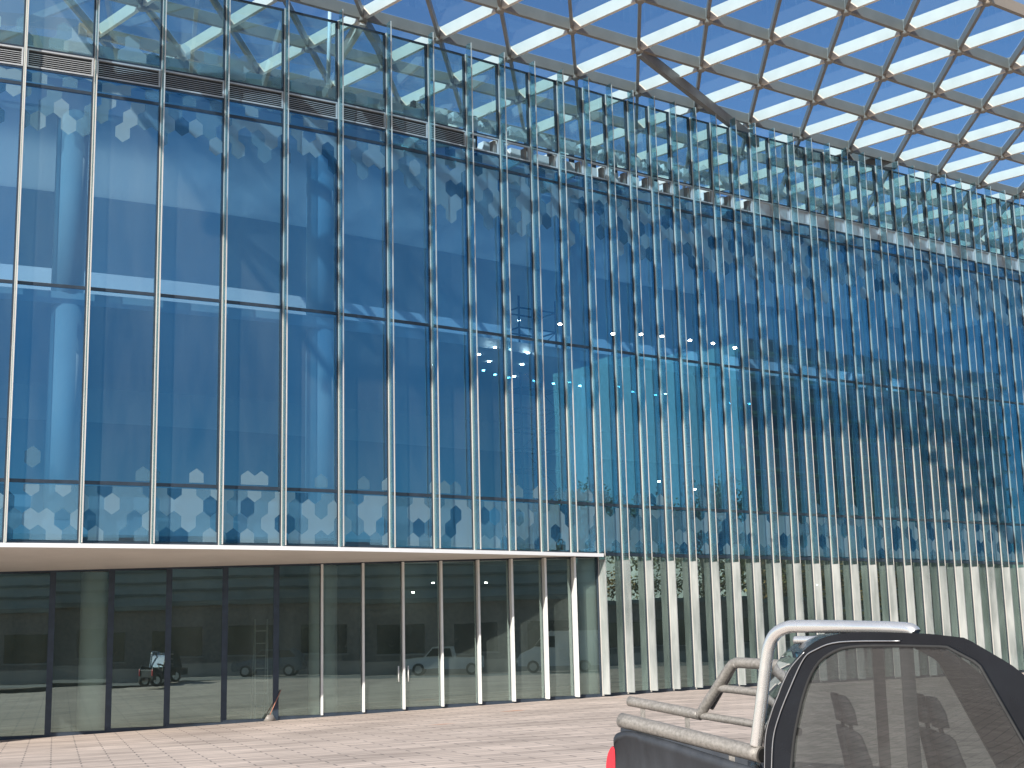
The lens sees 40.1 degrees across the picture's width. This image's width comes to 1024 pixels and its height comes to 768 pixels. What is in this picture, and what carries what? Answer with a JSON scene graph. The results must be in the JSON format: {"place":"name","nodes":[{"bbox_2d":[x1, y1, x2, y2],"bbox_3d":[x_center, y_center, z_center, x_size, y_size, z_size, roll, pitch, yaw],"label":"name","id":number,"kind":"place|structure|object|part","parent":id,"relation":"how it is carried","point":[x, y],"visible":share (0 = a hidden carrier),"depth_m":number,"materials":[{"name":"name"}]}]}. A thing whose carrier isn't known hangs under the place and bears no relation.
{"place":"outdoors","nodes":[
{"label":"outdoors","id":0,"kind":"place"},
{"bbox_2d":[0,668,1023,767],"bbox_3d":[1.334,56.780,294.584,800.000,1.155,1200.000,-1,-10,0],"label":"plaza ground","id":1,"kind":"structure","parent":0,"point":[574,733],"depth_m":33.02,"materials":[{"name":"beige stone"}]},
{"bbox_2d":[250,619,267,718],"bbox_3d":[-8.276,9.335,46.005,0.454,3.210,1.043,2,-11,-18],"label":"step ladder","id":2,"kind":"object","parent":1,"relation":"on","point":[254,658],"visible":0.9,"depth_m":45.82,"materials":[{"name":"metal"}]},
{"bbox_2d":[263,690,280,721],"bbox_3d":[-7.406,9.993,43.594,0.667,0.937,0.257,7,-13,-38],"label":"broom","id":3,"kind":"object","parent":1,"relation":"on","point":[270,717],"visible":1,"depth_m":43.42,"materials":[{"name":"beige plastic"}]},
{"bbox_2d":[0,0,1023,739],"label":"glass building","id":4,"kind":"structure","parent":1,"relation":"on","point":[266,356],"depth_m":51.20,"materials":[{"name":"glass"}]},
{"bbox_2d":[63,0,1023,275],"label":"canopy frame","id":5,"kind":"object","parent":4,"relation":"attached to","point":[647,50],"visible":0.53,"depth_m":52.00,"materials":[{"name":"paint"}]},
{"bbox_2d":[606,620,1023,767],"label":"pickup truck","id":6,"kind":"object","parent":1,"relation":"on","point":[863,694],"visible":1,"depth_m":9.61,"materials":[{"name":"black paint"}]},
{"bbox_3d":[2.025,2.374,10.759,0.284,0.629,1.630,-3,-11,6],"label":"rear window","id":7,"kind":"part","parent":6,"relation":"part of","materials":[{"name":"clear glass"}]},
{"bbox_3d":[2.299,2.266,9.638,0.001,0.909,1.020,8,-14,-41],"label":"side window","id":8,"kind":"part","parent":6,"relation":"part of","materials":[{"name":"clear glass"}]},
{"bbox_3d":[2.954,2.120,8.923,0.001,0.906,0.942,8,-14,-41],"label":"door window","id":9,"kind":"part","parent":6,"relation":"part of","materials":[{"name":"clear glass"}]},
{"bbox_2d":[0,0,1023,256],"label":"sky","id":10,"kind":"structure","parent":0,"point":[47,18],"materials":[{"name":"blue"}]},
{"bbox_2d":[511,295,561,513],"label":"scaffold tower","id":11,"kind":"structure","parent":0,"point":[521,390],"depth_m":51.77,"materials":[{"name":"grey metal"}]}
]}

